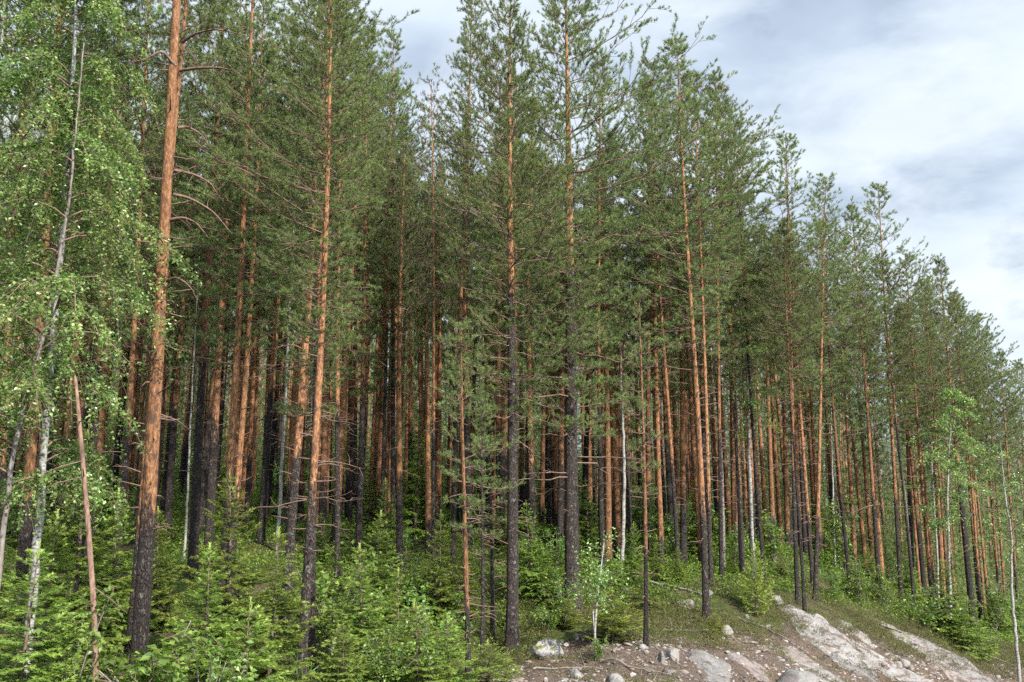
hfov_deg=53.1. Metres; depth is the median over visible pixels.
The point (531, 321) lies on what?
pine tree
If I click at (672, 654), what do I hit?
stone
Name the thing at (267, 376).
pine tree
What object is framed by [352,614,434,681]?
broadleaf bush
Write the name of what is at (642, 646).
stone
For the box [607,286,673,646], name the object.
pine tree
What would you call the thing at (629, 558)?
spruce tree
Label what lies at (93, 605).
bare pole
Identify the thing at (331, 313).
pine tree
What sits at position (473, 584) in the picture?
spruce tree
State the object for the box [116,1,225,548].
pine tree
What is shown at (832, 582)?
broadleaf bush
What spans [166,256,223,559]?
birch tree
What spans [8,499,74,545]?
broadleaf bush
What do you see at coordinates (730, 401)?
pine tree
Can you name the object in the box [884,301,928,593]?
pine tree
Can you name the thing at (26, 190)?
pine tree
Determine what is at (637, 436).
pine tree
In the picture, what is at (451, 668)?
spruce tree
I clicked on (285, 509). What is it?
pine tree
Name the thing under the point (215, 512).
spruce tree
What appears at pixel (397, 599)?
spruce tree
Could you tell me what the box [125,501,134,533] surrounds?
broadleaf bush
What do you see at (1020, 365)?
pine tree
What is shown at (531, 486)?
pine tree
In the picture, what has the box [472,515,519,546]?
broadleaf bush
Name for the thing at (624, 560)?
broadleaf bush
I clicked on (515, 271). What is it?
pine tree
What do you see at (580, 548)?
spruce tree
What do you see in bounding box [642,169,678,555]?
pine tree
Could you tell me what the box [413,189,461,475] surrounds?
pine tree
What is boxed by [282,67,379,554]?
pine tree
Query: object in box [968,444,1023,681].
birch tree
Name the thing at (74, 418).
pine tree
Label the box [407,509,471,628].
spruce tree
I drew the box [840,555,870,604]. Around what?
broadleaf bush
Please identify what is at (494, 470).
pine tree
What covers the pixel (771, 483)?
pine tree
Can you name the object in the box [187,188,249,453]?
pine tree
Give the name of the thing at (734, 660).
twig litter
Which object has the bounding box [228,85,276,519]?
pine tree
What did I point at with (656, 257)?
pine tree
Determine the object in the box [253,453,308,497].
broadleaf bush
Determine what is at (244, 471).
pine tree
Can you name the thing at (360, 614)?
spruce tree
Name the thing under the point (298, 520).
broadleaf bush
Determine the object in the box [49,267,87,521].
pine tree
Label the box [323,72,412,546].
pine tree
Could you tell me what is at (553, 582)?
spruce tree
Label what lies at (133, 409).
pine tree
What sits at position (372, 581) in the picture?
spruce tree
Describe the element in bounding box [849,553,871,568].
broadleaf bush
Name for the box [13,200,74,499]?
pine tree
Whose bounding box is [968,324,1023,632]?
pine tree
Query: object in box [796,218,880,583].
pine tree
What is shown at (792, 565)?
broadleaf bush
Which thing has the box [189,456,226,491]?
broadleaf bush
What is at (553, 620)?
broadleaf bush
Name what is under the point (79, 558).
spruce tree
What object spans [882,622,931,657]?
bedrock outcrop
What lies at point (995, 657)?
fallen branch
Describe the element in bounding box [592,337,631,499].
pine tree
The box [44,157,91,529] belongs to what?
pine tree
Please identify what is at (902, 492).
dead trunk
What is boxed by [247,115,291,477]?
pine tree
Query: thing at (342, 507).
pine tree
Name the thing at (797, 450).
pine tree
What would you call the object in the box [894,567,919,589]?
spruce tree
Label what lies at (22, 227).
pine tree
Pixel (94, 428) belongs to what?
pine tree
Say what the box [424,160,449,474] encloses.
pine tree
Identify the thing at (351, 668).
spruce tree
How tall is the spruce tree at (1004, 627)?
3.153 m
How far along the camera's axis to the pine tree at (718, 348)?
41.26 m
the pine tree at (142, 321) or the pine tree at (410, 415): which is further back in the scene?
the pine tree at (142, 321)
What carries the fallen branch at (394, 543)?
on the ground at (568, 633)
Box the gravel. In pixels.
[475,617,1023,681]
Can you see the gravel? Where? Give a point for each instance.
(631, 674)
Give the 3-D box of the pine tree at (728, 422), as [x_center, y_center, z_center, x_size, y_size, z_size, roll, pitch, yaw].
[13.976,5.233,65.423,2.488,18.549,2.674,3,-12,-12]
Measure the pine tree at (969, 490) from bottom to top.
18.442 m
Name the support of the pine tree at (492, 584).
on the ground at (568, 633)
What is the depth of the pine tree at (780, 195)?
40.78 m
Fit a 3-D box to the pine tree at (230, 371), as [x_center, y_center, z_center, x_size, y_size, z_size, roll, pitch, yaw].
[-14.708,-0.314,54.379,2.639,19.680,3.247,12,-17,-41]
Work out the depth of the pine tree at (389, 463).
46.83 m
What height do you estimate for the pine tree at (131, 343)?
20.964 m
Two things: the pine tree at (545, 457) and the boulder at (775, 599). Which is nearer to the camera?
the boulder at (775, 599)
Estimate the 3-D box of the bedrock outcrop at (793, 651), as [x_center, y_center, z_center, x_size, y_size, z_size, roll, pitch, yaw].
[9.251,10.294,32.827,1.781,1.624,3.462,0,-12,0]
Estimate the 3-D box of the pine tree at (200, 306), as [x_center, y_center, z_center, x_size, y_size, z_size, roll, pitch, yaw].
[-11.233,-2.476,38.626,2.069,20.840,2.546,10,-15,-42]
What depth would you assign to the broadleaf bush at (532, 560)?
37.83 m
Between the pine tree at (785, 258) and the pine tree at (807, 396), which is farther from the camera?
the pine tree at (807, 396)
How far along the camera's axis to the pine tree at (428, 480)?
39.46 m
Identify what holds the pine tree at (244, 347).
on the ground at (568, 633)
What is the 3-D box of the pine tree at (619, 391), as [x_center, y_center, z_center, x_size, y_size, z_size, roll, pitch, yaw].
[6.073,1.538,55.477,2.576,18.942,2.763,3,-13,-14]
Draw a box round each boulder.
[528,638,564,659]
[677,599,694,608]
[698,587,713,595]
[767,595,782,605]
[777,669,818,681]
[811,613,829,625]
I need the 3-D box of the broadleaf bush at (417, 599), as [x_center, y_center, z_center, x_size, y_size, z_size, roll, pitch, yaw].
[-1.746,6.381,22.922,1.715,2.414,2.168,4,-13,-17]
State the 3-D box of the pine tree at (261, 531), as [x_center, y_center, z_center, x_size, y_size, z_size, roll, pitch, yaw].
[-9.200,-2.598,39.302,5.103,21.336,5.474,-2,-13,13]
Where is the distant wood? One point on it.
(888, 542)
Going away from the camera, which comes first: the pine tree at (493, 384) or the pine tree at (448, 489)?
the pine tree at (493, 384)
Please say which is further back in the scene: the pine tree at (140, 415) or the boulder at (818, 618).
the pine tree at (140, 415)
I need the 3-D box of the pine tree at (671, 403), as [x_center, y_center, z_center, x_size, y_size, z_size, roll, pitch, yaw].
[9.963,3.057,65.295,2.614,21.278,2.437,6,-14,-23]
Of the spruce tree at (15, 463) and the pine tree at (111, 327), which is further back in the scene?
the spruce tree at (15, 463)
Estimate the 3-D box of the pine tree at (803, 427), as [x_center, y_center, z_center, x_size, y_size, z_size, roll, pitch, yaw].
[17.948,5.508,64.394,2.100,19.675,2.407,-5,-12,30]
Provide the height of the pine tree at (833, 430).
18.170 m
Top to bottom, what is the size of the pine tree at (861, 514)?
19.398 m
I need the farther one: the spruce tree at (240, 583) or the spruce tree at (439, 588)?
the spruce tree at (439, 588)
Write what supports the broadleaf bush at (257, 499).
on the ground at (568, 633)
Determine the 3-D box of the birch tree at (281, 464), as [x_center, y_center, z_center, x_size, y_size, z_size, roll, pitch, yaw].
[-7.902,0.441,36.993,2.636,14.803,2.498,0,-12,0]
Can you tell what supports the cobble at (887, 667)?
on the ground at (568, 633)
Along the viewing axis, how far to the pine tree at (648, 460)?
49.03 m
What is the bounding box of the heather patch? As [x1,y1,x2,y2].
[495,627,989,681]
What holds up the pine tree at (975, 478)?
on the ground at (568, 633)
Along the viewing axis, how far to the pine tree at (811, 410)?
52.62 m
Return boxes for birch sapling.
[572,527,637,656]
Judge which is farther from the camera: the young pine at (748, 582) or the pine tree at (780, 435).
the pine tree at (780, 435)
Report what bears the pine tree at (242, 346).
on the ground at (568, 633)
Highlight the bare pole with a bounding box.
[42,375,126,680]
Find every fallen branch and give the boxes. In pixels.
[363,532,437,547]
[532,649,593,669]
[550,582,634,593]
[600,649,671,674]
[648,580,709,597]
[662,616,701,631]
[739,617,805,651]
[879,623,919,637]
[962,644,1023,668]
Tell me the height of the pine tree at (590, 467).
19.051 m
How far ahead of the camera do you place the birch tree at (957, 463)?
49.69 m
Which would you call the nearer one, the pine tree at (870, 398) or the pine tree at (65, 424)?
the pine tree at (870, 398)
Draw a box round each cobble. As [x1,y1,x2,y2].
[881,662,889,669]
[898,658,910,668]
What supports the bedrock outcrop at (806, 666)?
on the ground at (568, 633)
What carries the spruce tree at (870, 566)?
on the ground at (568, 633)
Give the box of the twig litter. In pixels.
[479,612,1023,681]
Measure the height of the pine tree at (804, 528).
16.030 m
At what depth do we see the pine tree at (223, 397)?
59.60 m
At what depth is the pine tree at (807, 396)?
61.17 m
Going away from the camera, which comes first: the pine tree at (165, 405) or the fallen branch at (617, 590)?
the fallen branch at (617, 590)
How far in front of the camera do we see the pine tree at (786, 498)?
53.31 m
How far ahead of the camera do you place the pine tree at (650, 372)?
58.45 m
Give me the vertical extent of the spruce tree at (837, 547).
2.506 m
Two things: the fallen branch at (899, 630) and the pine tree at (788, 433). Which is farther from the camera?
the pine tree at (788, 433)
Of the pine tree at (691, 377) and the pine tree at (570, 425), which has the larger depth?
the pine tree at (691, 377)
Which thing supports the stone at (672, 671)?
on the ground at (568, 633)
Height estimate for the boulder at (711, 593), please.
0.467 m
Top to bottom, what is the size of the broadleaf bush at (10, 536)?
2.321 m
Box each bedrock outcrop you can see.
[687,649,731,681]
[726,649,772,681]
[776,645,819,666]
[779,604,860,665]
[790,657,844,681]
[830,646,877,681]
[837,619,874,648]
[851,640,933,681]
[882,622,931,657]
[908,634,993,681]
[925,655,982,681]
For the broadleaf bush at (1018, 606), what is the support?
on the ground at (568, 633)
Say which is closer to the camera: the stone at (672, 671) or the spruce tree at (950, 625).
the stone at (672, 671)
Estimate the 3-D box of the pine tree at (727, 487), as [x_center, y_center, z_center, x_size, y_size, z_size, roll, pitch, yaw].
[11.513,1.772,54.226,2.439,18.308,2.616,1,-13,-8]
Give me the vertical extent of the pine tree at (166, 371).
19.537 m
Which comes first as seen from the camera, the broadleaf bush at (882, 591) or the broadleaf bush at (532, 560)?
the broadleaf bush at (532, 560)
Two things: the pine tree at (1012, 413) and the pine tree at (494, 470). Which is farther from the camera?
the pine tree at (1012, 413)
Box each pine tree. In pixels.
[0,0,152,615]
[0,0,189,633]
[0,37,12,185]
[0,44,43,374]
[0,65,37,361]
[0,100,30,300]
[1,120,39,331]
[1,241,36,451]
[5,101,48,505]
[6,116,29,250]
[7,69,79,538]
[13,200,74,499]
[15,199,43,465]
[21,41,165,564]
[30,20,118,552]
[31,33,81,516]
[42,0,178,579]
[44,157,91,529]
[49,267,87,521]
[58,320,76,489]
[62,0,233,585]
[62,262,97,517]
[64,78,133,531]
[72,104,135,549]
[72,109,149,526]
[75,79,139,555]
[89,303,112,445]
[102,120,134,453]
[107,120,163,515]
[107,195,141,462]
[110,267,129,477]
[115,0,232,665]
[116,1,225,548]
[117,149,159,519]
[118,63,193,544]
[120,164,159,485]
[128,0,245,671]
[128,232,152,494]
[132,319,151,489]
[134,0,281,581]
[140,0,335,606]
[144,90,196,376]
[144,98,214,416]
[151,211,197,455]
[152,243,189,486]
[159,153,201,518]
[162,92,214,532]
[167,247,199,418]
[173,44,253,548]
[177,200,205,499]
[178,0,312,559]
[179,50,299,531]
[179,243,201,444]
[182,239,203,486]
[185,45,285,519]
[185,249,234,434]
[186,29,240,542]
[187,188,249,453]
[189,37,257,534]
[199,0,394,681]
[208,0,419,634]
[209,11,336,544]
[216,227,258,406]
[218,247,237,497]
[220,113,250,428]
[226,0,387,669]
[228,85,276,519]
[228,273,249,381]
[236,222,253,393]
[239,184,271,514]
[244,159,293,519]
[244,217,268,436]
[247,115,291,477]
[247,284,269,496]
[249,2,391,588]
[260,303,284,421]
[261,187,297,509]
[265,325,290,493]
[276,26,414,568]
[277,295,294,498]
[278,199,298,503]
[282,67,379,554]
[283,184,316,522]
[285,46,325,533]
[285,205,312,466]
[287,189,316,524]
[294,250,317,372]
[296,188,345,531]
[305,285,315,423]
[306,319,340,469]
[311,206,341,512]
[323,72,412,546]
[323,101,354,441]
[327,266,347,520]
[335,218,361,517]
[340,110,430,525]
[341,220,376,522]
[347,122,389,530]
[348,70,446,535]
[349,28,478,534]
[349,218,373,506]
[353,271,380,495]
[354,113,407,527]
[367,262,390,516]
[370,222,390,521]
[373,0,627,656]
[377,75,460,598]
[379,112,427,528]
[383,162,401,517]
[385,148,436,570]
[393,174,446,554]
[394,0,536,569]
[395,209,436,507]
[399,179,429,534]
[401,260,424,501]
[406,188,436,529]
[406,252,432,507]
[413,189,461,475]
[419,155,455,531]
[420,193,457,483]
[421,125,488,552]
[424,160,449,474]
[424,196,459,523]
[429,253,456,511]
[430,217,472,513]
[434,316,533,681]
[437,103,486,544]
[445,181,488,501]
[455,392,526,666]
[456,267,480,398]
[466,88,526,551]
[467,405,506,637]
[470,0,737,615]
[470,170,521,533]
[472,176,492,465]
[476,56,532,566]
[476,136,519,544]
[481,218,504,486]
[481,230,525,475]
[485,192,525,529]
[502,245,532,538]
[504,150,556,540]
[515,137,548,548]
[516,123,563,558]
[517,341,525,518]
[519,225,559,535]
[523,277,540,448]
[531,49,659,571]
[533,183,582,550]
[534,181,587,530]
[535,165,578,545]
[535,207,551,527]
[540,162,589,563]
[540,307,556,518]
[572,77,731,570]
[573,161,600,547]
[575,27,768,622]
[575,130,659,567]
[575,163,632,558]
[575,200,596,525]
[575,215,595,533]
[576,221,596,533]
[579,190,628,559]
[585,146,623,566]
[591,225,616,531]
[592,56,724,569]
[592,208,637,421]
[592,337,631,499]
[594,206,630,488]
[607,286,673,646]
[611,212,641,524]
[611,263,627,489]
[621,141,667,556]
[621,198,678,531]
[624,259,650,522]
[624,273,646,527]
[626,258,668,526]
[633,225,667,552]
[639,172,697,566]
[641,70,761,590]
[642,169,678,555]
[643,189,683,536]
[658,216,686,531]
[659,305,678,456]
[667,188,720,550]
[667,303,698,517]
[668,69,799,581]
[669,193,712,563]
[669,242,705,510]
[670,241,725,473]
[676,339,702,443]
[688,92,810,575]
[690,204,718,537]
[695,112,813,585]
[696,177,754,561]
[696,253,726,532]
[696,333,728,515]
[706,226,741,536]
[707,342,745,480]
[709,193,757,541]
[719,217,822,612]
[721,248,739,495]
[722,224,767,559]
[724,305,759,539]
[736,130,893,605]
[741,229,767,540]
[747,211,826,588]
[748,221,789,554]
[751,242,792,545]
[751,322,768,540]
[757,258,785,544]
[763,325,798,520]
[767,237,790,545]
[773,294,803,546]
[776,265,808,557]
[776,275,817,528]
[779,170,884,601]
[786,387,809,472]
[790,283,820,549]
[795,254,832,553]
[796,203,902,600]
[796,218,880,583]
[798,265,822,488]
[806,269,855,552]
[806,305,836,551]
[815,284,847,544]
[824,279,857,563]
[828,249,948,606]
[836,181,991,598]
[839,297,869,566]
[840,274,886,577]
[851,275,901,580]
[874,247,991,625]
[880,326,936,603]
[881,277,982,611]
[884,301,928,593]
[891,309,928,605]
[899,299,953,612]
[900,256,997,628]
[909,290,994,626]
[911,295,1022,615]
[921,328,952,607]
[938,312,1023,632]
[945,345,983,621]
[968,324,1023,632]
[976,349,1023,644]
[997,358,1023,544]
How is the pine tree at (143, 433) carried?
on the ground at (568, 633)
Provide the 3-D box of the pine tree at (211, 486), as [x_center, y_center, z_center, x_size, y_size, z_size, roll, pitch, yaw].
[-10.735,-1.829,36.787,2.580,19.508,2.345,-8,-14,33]
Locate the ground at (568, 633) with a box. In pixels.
[0,467,1023,681]
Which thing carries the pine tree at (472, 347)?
on the ground at (568, 633)
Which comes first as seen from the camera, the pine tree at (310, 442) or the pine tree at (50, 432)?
the pine tree at (50, 432)
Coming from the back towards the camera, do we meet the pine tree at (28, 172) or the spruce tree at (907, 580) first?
the spruce tree at (907, 580)
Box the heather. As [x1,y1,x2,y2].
[437,573,1023,679]
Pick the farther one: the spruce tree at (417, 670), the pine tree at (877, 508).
the pine tree at (877, 508)
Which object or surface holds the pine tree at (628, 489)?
on the ground at (568, 633)
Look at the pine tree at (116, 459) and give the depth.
45.88 m
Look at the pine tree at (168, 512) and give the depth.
40.88 m
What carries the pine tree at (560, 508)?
on the ground at (568, 633)
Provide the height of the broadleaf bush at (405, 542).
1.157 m
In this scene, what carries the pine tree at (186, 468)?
on the ground at (568, 633)
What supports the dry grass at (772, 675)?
on the ground at (568, 633)
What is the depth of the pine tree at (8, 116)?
38.61 m
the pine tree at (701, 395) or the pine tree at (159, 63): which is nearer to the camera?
the pine tree at (159, 63)
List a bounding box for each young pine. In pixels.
[554,598,582,628]
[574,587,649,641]
[704,613,727,638]
[735,543,775,616]
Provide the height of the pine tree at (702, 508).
21.108 m
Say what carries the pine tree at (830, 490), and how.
on the ground at (568, 633)
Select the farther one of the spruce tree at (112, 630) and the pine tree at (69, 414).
the pine tree at (69, 414)
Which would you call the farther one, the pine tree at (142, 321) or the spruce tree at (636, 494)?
the spruce tree at (636, 494)
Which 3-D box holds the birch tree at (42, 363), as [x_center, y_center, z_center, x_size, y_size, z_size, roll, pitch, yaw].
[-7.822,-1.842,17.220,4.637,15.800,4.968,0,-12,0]
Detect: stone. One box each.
[569,667,582,677]
[606,673,624,681]
[638,644,647,649]
[658,651,665,663]
[665,647,679,661]
[666,669,675,673]
[719,624,733,634]
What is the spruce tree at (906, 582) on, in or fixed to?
on the ground at (568, 633)
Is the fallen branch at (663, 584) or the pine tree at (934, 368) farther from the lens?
the pine tree at (934, 368)
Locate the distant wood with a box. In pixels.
[0,246,1023,628]
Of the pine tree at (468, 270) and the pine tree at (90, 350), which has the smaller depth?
the pine tree at (90, 350)
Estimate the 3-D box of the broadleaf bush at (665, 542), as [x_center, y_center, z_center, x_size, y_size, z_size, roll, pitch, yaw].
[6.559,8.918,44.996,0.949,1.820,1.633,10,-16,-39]
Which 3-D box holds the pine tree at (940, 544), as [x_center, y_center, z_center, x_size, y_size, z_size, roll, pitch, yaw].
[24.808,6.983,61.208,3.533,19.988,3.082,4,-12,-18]
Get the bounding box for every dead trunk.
[708,361,729,566]
[727,385,746,574]
[891,384,912,606]
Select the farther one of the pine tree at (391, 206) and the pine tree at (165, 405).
the pine tree at (165, 405)
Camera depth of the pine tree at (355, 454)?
58.49 m
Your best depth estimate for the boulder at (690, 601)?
34.32 m
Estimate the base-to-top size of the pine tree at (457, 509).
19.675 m
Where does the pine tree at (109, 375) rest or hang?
on the ground at (568, 633)
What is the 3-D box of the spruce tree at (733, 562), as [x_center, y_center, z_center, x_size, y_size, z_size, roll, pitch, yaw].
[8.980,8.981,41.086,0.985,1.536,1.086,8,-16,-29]
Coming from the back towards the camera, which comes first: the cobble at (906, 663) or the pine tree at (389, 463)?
the pine tree at (389, 463)
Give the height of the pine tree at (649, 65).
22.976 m
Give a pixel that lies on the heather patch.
(588, 677)
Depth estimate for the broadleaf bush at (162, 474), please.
66.64 m
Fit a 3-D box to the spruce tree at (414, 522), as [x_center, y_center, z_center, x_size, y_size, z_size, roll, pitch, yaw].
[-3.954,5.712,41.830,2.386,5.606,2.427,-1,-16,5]
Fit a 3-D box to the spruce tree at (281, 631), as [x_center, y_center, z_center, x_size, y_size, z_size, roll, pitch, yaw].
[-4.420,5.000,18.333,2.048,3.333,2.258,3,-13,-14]
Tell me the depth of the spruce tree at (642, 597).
33.02 m
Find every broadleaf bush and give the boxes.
[0,571,125,681]
[4,497,34,550]
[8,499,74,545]
[54,469,59,510]
[57,609,211,681]
[66,503,136,555]
[101,470,138,515]
[115,610,258,681]
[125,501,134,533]
[160,464,177,485]
[173,471,222,510]
[175,453,221,486]
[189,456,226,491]
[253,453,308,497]
[253,492,277,505]
[255,501,283,520]
[276,528,389,655]
[281,508,305,521]
[321,582,391,632]
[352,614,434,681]
[385,544,438,606]
[393,571,472,672]
[403,526,414,551]
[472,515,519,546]
[518,533,546,565]
[531,602,565,632]
[536,559,585,623]
[539,525,564,563]
[578,501,597,527]
[592,633,608,660]
[620,555,630,568]
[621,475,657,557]
[643,508,697,563]
[648,525,673,554]
[665,501,730,547]
[678,503,725,536]
[711,513,728,535]
[713,514,757,564]
[754,509,788,564]
[779,554,811,581]
[811,487,860,575]
[825,568,850,598]
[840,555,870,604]
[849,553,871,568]
[862,560,904,610]
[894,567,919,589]
[895,583,963,630]
[960,573,1014,632]
[974,628,1001,653]
[986,584,1023,638]
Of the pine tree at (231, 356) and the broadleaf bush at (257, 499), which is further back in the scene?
the broadleaf bush at (257, 499)
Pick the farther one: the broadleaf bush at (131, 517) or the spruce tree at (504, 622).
the broadleaf bush at (131, 517)
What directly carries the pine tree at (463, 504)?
on the ground at (568, 633)
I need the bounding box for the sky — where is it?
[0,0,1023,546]
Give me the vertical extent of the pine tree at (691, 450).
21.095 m
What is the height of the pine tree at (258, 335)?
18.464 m
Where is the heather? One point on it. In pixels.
(870, 626)
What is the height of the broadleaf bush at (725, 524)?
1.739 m
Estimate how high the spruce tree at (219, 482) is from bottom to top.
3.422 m
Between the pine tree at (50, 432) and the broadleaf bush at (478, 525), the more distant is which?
the broadleaf bush at (478, 525)
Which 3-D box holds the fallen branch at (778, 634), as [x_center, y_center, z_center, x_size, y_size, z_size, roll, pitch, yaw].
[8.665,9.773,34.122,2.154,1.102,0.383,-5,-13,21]
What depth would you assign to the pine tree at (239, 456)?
33.30 m
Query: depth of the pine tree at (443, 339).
60.32 m
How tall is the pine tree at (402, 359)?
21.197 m
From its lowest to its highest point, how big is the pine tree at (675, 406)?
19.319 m
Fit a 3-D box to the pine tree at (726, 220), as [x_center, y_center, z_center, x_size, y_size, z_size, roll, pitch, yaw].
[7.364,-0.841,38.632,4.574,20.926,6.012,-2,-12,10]
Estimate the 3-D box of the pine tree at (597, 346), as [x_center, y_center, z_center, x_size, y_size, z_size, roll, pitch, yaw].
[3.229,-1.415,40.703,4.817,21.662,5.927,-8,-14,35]
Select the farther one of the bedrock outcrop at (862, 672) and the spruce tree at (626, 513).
the spruce tree at (626, 513)
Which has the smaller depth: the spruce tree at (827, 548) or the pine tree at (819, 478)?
the pine tree at (819, 478)
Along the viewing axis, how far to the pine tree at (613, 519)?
47.18 m
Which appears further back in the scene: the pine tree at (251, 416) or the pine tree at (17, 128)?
the pine tree at (251, 416)
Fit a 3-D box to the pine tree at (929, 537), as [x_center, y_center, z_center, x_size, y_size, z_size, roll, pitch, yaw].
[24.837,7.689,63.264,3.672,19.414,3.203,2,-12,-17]
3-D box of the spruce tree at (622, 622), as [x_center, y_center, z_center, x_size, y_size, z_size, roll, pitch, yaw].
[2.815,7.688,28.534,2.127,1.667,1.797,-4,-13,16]
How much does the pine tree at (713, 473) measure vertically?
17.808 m
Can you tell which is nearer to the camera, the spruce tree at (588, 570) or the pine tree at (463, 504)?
the pine tree at (463, 504)
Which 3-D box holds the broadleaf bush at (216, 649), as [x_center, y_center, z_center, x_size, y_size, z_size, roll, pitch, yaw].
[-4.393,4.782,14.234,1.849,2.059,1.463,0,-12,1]
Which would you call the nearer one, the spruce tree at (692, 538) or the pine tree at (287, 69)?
the pine tree at (287, 69)
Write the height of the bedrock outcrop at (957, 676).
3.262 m
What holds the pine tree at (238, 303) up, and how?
on the ground at (568, 633)
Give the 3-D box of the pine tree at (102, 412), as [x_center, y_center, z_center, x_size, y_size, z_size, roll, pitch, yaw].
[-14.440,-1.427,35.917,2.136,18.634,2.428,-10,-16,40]
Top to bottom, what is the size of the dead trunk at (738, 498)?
8.305 m
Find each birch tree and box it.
[0,0,92,409]
[0,0,202,678]
[0,43,167,587]
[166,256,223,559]
[261,171,309,553]
[601,244,647,563]
[698,269,789,580]
[806,357,857,566]
[899,385,991,634]
[904,407,965,609]
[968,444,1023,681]
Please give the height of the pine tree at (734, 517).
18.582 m
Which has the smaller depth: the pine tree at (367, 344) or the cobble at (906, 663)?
the cobble at (906, 663)
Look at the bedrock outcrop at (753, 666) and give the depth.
28.94 m
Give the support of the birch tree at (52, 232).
on the ground at (568, 633)
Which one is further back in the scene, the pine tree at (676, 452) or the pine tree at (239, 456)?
the pine tree at (676, 452)
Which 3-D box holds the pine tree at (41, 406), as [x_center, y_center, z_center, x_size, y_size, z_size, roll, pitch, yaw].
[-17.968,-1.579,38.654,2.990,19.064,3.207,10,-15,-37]
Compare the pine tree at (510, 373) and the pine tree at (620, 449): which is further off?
the pine tree at (620, 449)
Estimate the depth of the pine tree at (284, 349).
58.65 m
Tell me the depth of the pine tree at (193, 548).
29.88 m
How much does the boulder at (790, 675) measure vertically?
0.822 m
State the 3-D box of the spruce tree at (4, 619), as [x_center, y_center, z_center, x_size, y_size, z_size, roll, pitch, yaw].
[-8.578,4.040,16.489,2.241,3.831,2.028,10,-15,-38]
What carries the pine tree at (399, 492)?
on the ground at (568, 633)
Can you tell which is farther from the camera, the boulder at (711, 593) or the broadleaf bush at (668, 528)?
the broadleaf bush at (668, 528)
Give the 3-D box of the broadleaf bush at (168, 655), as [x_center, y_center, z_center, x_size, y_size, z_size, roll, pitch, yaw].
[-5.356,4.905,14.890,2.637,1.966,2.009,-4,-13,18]
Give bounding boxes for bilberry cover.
[0,471,1023,681]
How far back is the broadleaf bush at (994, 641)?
49.07 m
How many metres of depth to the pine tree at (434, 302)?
35.30 m
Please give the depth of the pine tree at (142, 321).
51.98 m
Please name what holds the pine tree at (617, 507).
on the ground at (568, 633)
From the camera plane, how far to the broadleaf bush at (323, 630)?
23.93 m
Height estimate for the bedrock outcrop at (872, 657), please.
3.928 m
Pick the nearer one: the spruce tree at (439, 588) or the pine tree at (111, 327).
the spruce tree at (439, 588)
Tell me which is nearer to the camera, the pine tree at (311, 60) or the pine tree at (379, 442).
the pine tree at (311, 60)
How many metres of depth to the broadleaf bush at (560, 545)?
38.09 m
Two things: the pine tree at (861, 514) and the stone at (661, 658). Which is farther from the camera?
the pine tree at (861, 514)
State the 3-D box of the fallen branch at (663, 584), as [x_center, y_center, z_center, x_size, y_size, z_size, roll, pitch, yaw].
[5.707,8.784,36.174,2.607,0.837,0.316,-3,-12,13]
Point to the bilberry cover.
(180, 513)
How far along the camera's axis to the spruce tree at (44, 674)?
13.46 m
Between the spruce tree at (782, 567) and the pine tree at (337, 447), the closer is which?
the pine tree at (337, 447)
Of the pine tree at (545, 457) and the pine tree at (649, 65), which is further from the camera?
the pine tree at (545, 457)
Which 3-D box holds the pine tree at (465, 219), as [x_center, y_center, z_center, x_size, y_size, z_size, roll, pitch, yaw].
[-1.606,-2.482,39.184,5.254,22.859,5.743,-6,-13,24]
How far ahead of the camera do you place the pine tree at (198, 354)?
54.47 m
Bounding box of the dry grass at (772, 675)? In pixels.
[520,631,1023,681]
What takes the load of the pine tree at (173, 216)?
on the ground at (568, 633)
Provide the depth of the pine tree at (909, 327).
50.37 m
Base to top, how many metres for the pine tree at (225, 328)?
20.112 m
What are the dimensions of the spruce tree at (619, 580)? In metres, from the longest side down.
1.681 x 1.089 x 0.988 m
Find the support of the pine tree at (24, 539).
on the ground at (568, 633)
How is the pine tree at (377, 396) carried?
on the ground at (568, 633)
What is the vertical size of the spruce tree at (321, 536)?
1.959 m
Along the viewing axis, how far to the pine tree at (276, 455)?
65.66 m
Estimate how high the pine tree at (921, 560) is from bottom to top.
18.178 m
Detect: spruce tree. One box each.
[0,495,33,681]
[0,509,89,680]
[0,541,94,681]
[4,424,133,674]
[6,436,21,493]
[7,498,18,521]
[64,488,164,652]
[102,456,119,488]
[121,506,185,632]
[157,542,254,681]
[171,469,291,676]
[203,597,292,681]
[204,495,221,531]
[215,526,318,681]
[217,460,224,501]
[271,544,303,611]
[308,620,372,681]
[316,513,334,563]
[317,542,421,681]
[339,510,407,625]
[352,460,379,532]
[365,481,372,521]
[366,598,459,681]
[368,477,403,559]
[368,567,423,668]
[384,418,441,538]
[402,472,414,502]
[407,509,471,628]
[413,489,431,528]
[415,613,489,681]
[446,521,480,617]
[456,468,491,534]
[460,638,524,681]
[485,503,506,554]
[498,599,523,630]
[500,502,559,607]
[535,546,564,609]
[562,532,586,563]
[579,476,599,560]
[580,557,597,581]
[604,552,628,598]
[621,521,650,587]
[623,557,664,613]
[625,482,643,530]
[625,495,634,529]
[648,535,672,582]
[669,547,690,585]
[687,480,713,554]
[725,545,744,578]
[773,547,791,577]
[810,499,836,560]
[830,527,842,566]
[860,547,875,582]
[893,547,927,609]
[923,557,972,643]
[941,595,999,660]
[983,589,1022,643]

